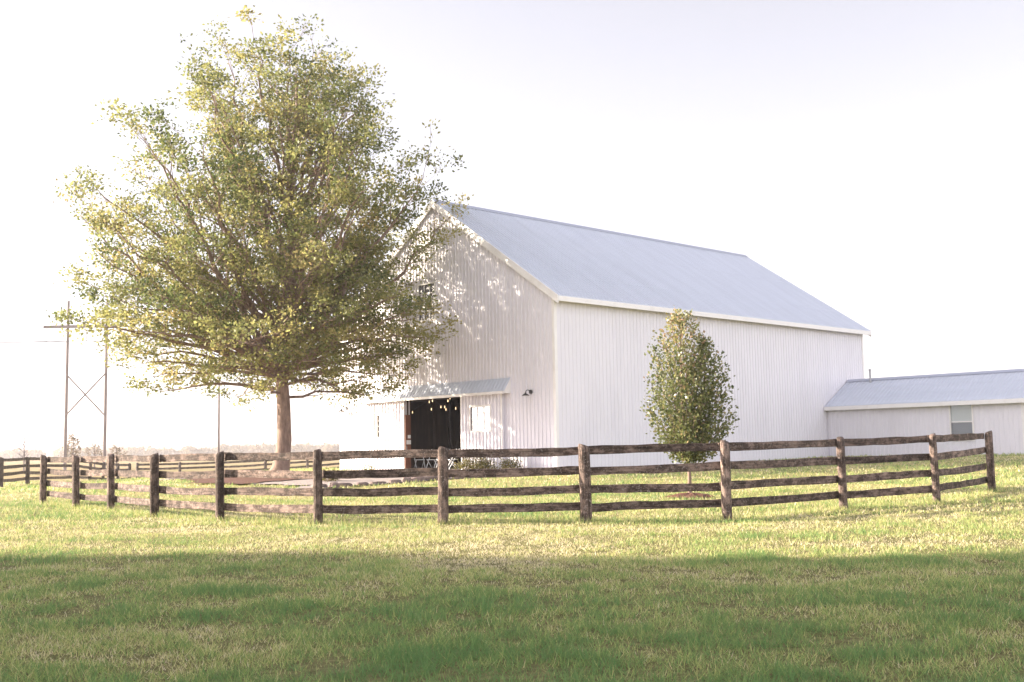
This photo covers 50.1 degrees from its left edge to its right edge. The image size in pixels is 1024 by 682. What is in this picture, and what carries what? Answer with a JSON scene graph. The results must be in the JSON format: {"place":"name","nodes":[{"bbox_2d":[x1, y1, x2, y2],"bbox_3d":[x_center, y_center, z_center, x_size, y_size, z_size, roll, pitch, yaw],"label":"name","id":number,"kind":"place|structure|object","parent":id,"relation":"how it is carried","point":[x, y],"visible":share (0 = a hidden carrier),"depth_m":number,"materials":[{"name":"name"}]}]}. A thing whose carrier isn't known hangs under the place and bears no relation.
{"place":"outdoors","nodes":[
{"label":"outdoors","id":0,"kind":"place"},
{"bbox_2d":[185,477,290,483],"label":"mulch ground","id":1,"kind":"structure","parent":0,"point":[241,480],"depth_m":39.38,"materials":[{"name":"brown soil"}]},
{"bbox_2d":[46,5,474,470],"bbox_3d":[-11.025,-4.238,47.663,18.614,20.522,18.538,-1,-6,0],"label":"oak tree","id":2,"kind":"object","parent":1,"relation":"on","point":[278,356],"visible":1,"depth_m":45.67,"materials":[{"name":"green plant"}]},
{"bbox_2d":[138,469,468,487],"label":"path","id":3,"kind":"structure","parent":0,"point":[353,481],"depth_m":38.14,"materials":[{"name":"grey gravel"}]},
{"bbox_2d":[494,457,522,468],"bbox_3d":[-0.068,5.047,45.688,1.171,0.790,1.166,4,-8,-42],"label":"shrub","id":4,"kind":"object","parent":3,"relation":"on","point":[507,464],"visible":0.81,"depth_m":45.64,"materials":[{"name":"green plant"}]},
{"bbox_2d":[0,452,1023,681],"bbox_3d":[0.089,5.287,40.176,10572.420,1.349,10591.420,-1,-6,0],"label":"ground","id":5,"kind":"structure","parent":0,"point":[452,564],"depth_m":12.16,"materials":[{"name":"green plant"}]},
{"bbox_2d":[16,437,30,470],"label":"bare tree","id":6,"kind":"object","parent":5,"relation":"on","point":[23,455],"visible":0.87,"depth_m":149.21,"materials":[{"name":"brown plant"}]},
{"bbox_2d":[0,457,130,486],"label":"fence","id":7,"kind":"object","parent":5,"relation":"on","point":[27,472],"visible":0.59,"depth_m":55.66,"materials":[{"name":"brown wood"}]},
{"bbox_2d":[62,432,81,456],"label":"field tree","id":8,"kind":"object","parent":5,"relation":"on","point":[72,453],"visible":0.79,"depth_m":149.28,"materials":[{"name":"brown plant"}]},
{"bbox_2d":[43,300,127,469],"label":"pylon","id":9,"kind":"object","parent":5,"relation":"on","point":[105,374],"visible":0.62,"depth_m":133.95,"materials":[{"name":"brown wood"}]},
{"bbox_2d":[0,340,333,360],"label":"power line","id":10,"kind":"object","parent":9,"relation":"hanging from","point":[83,344],"visible":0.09,"depth_m":133.95,"materials":[{"name":"black metal"}]},
{"bbox_2d":[80,442,102,466],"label":"field tree","id":11,"kind":"object","parent":5,"relation":"on","point":[95,452],"visible":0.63,"depth_m":157.10,"materials":[{"name":"plant"}]},
{"bbox_2d":[108,444,126,463],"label":"field tree","id":12,"kind":"object","parent":5,"relation":"on","point":[116,450],"visible":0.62,"depth_m":159.16,"materials":[{"name":"brown plant"}]},
{"bbox_2d":[0,442,339,458],"bbox_3d":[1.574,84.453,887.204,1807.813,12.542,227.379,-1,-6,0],"label":"woodland","id":13,"kind":"object","parent":5,"relation":"on","point":[263,447],"visible":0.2,"depth_m":800.28,"materials":[{"name":"plant"}]},
{"bbox_2d":[217,379,219,452],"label":"utility pole","id":14,"kind":"object","parent":5,"relation":"on","point":[218,441],"visible":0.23,"depth_m":139.55,"materials":[{"name":"brown wood"}]},
{"bbox_2d":[136,460,339,478],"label":"fence","id":15,"kind":"object","parent":5,"relation":"on","point":[265,464],"visible":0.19,"depth_m":80.16,"materials":[{"name":"brown wood"}]},
{"bbox_2d":[322,467,340,481],"bbox_3d":[-6.435,4.659,38.373,0.898,0.584,0.833,4,-8,-42],"label":"shrub","id":16,"kind":"object","parent":5,"relation":"on","point":[328,479],"visible":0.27,"depth_m":38.24,"materials":[{"name":"green plant"}]},
{"bbox_2d":[328,482,338,487],"bbox_3d":[-5.763,4.671,35.465,0.363,0.193,0.264,2,-7,-31],"label":"edging stone","id":17,"kind":"object","parent":5,"relation":"on","point":[331,484],"visible":0.91,"depth_m":35.38,"materials":[{"name":"grey stone"}]},
{"bbox_2d":[338,483,352,487],"bbox_3d":[-5.488,4.696,35.698,0.283,0.154,0.758,-6,-7,40],"label":"edging stone","id":18,"kind":"object","parent":5,"relation":"on","point":[345,484],"visible":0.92,"depth_m":35.58,"materials":[{"name":"grey stone"}]},
{"bbox_2d":[356,482,368,485],"bbox_3d":[-4.936,4.729,36.178,0.282,0.136,0.510,-6,-7,39],"label":"edging stone","id":19,"kind":"object","parent":5,"relation":"on","point":[363,483],"visible":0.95,"depth_m":36.03,"materials":[{"name":"grey stone"}]},
{"bbox_2d":[389,479,401,483],"bbox_3d":[-3.964,4.765,37.075,0.290,0.146,0.584,-5,-7,36],"label":"edging stone","id":20,"kind":"object","parent":5,"relation":"on","point":[394,481],"visible":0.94,"depth_m":36.92,"materials":[{"name":"grey stone"}]},
{"bbox_2d":[402,477,410,482],"bbox_3d":[-3.621,4.758,37.474,0.376,0.193,0.323,2,-6,-28],"label":"edging stone","id":21,"kind":"object","parent":5,"relation":"on","point":[404,479],"visible":0.97,"depth_m":37.34,"materials":[{"name":"grey stone"}]},
{"bbox_2d":[411,476,426,481],"bbox_3d":[-3.247,4.775,37.831,0.646,0.190,0.255,4,-8,-42],"label":"edging stone","id":22,"kind":"object","parent":5,"relation":"on","point":[418,478],"visible":0.73,"depth_m":37.70,"materials":[{"name":"grey stone"}]},
{"bbox_2d":[426,476,437,480],"bbox_3d":[-2.812,4.802,38.210,0.696,0.182,0.277,3,-7,-32],"label":"edging stone","id":23,"kind":"object","parent":5,"relation":"on","point":[431,478],"visible":0.73,"depth_m":38.10,"materials":[{"name":"grey stone"}]},
{"bbox_2d":[452,457,476,468],"bbox_3d":[-2.005,5.304,47.816,1.285,0.769,1.238,-1,-6,2],"label":"shrub","id":24,"kind":"object","parent":5,"relation":"on","point":[465,465],"visible":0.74,"depth_m":47.70,"materials":[{"name":"green plant"}]},
{"bbox_2d":[468,457,497,468],"bbox_3d":[-1.195,5.124,46.941,1.172,0.990,1.608,4,-8,-42],"label":"shrub","id":25,"kind":"object","parent":5,"relation":"on","point":[480,464],"visible":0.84,"depth_m":46.84,"materials":[{"name":"green plant"}]},
{"bbox_2d":[39,430,995,524],"bbox_3d":[-1.129,3.111,24.837,25.575,1.797,8.869,-2,-6,7],"label":"fence","id":26,"kind":"object","parent":5,"relation":"on","point":[585,489],"visible":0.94,"depth_m":21.31,"materials":[{"name":"brown wood"}]},
{"bbox_2d":[340,199,871,469],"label":"barn","id":27,"kind":"structure","parent":5,"relation":"on","point":[561,320],"depth_m":51.14,"materials":[{"name":"white metal"}]},
{"bbox_2d":[366,401,405,468],"bbox_3d":[-6.153,4.575,53.316,0.148,3.320,3.070,4,-8,-42],"label":"sliding door","id":28,"kind":"structure","parent":27,"relation":"in","point":[385,420],"depth_m":53.24,"materials":[{"name":"white metal"}]},
{"bbox_2d":[405,415,410,467],"bbox_3d":[-4.947,4.811,52.188,0.320,2.570,0.139,4,-8,-42],"label":"door","id":29,"kind":"structure","parent":27,"relation":"in","point":[407,417],"depth_m":52.20,"materials":[{"name":"brown wood"}]},
{"bbox_2d":[414,449,424,467],"bbox_3d":[-4.465,5.699,52.697,0.477,0.951,0.543,1,-6,-21],"label":"folding chair","id":30,"kind":"object","parent":27,"relation":"on","point":[423,459],"visible":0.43,"depth_m":52.57,"materials":[{"name":"white paint"}]},
{"bbox_2d":[417,281,435,321],"bbox_3d":[-4.006,-1.837,51.679,0.110,1.810,1.370,4,-8,-42],"label":"window","id":31,"kind":"structure","parent":27,"relation":"in","point":[425,288],"depth_m":51.70,"materials":[{"name":"white glass"}]},
{"bbox_2d":[426,449,437,467],"bbox_3d":[-3.795,5.654,52.353,0.477,0.951,0.543,-4,-6,30],"label":"folding chair","id":32,"kind":"object","parent":27,"relation":"on","point":[432,459],"visible":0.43,"depth_m":52.25,"materials":[{"name":"white paint"}]},
{"bbox_2d":[412,399,455,413],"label":"string lights","id":33,"kind":"object","parent":27,"relation":"hanging from","point":[438,403],"visible":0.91,"depth_m":54.16,"materials":[{"name":"yellow glass"}]},
{"bbox_2d":[448,458,457,468],"bbox_3d":[-2.753,5.497,50.929,0.543,0.951,0.477,1,-6,-20],"label":"folding chair","id":34,"kind":"object","parent":27,"relation":"on","point":[452,462],"visible":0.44,"depth_m":50.73,"materials":[{"name":"white paint"}]},
{"bbox_2d":[460,394,504,468],"bbox_3d":[-1.321,3.981,48.073,0.148,3.320,2.780,4,-8,-42],"label":"sliding door","id":35,"kind":"structure","parent":27,"relation":"in","point":[482,416],"depth_m":48.00,"materials":[{"name":"white metal"}]},
{"bbox_2d":[522,390,531,395],"bbox_3d":[0.617,2.166,45.888,0.500,0.267,0.360,4,-8,-42],"label":"wall lamp","id":36,"kind":"object","parent":27,"relation":"attached to","point":[526,394],"visible":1,"depth_m":45.83,"materials":[{"name":"grey metal"}]},
{"bbox_2d":[640,305,739,492],"bbox_3d":[4.729,1.638,29.144,2.685,5.204,2.252,-1,-6,0],"label":"young tree","id":37,"kind":"object","parent":5,"relation":"on","point":[694,428],"visible":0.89,"depth_m":28.88,"materials":[{"name":"green plant"}]},
{"bbox_2d":[665,493,714,497],"bbox_3d":[4.689,4.058,28.887,1.287,0.122,1.366,-1,-6,0],"label":"mulch ring","id":38,"kind":"object","parent":5,"relation":"on","point":[690,495],"visible":0.97,"depth_m":28.50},
{"bbox_2d":[824,369,1023,456],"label":"annex","id":39,"kind":"object","parent":5,"relation":"on","point":[948,403],"visible":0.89,"depth_m":54.84,"materials":[{"name":"white metal"}]},
{"bbox_2d":[948,405,974,440],"bbox_3d":[21.912,3.941,53.291,0.145,1.860,1.200,4,-8,-42],"label":"window","id":40,"kind":"structure","parent":39,"relation":"in","point":[961,417],"depth_m":53.32,"materials":[{"name":"white glass"}]},
{"bbox_2d":[0,0,1023,455],"label":"sky","id":41,"kind":"structure","parent":0,"point":[868,155],"materials":[{"name":"white"}]}
]}

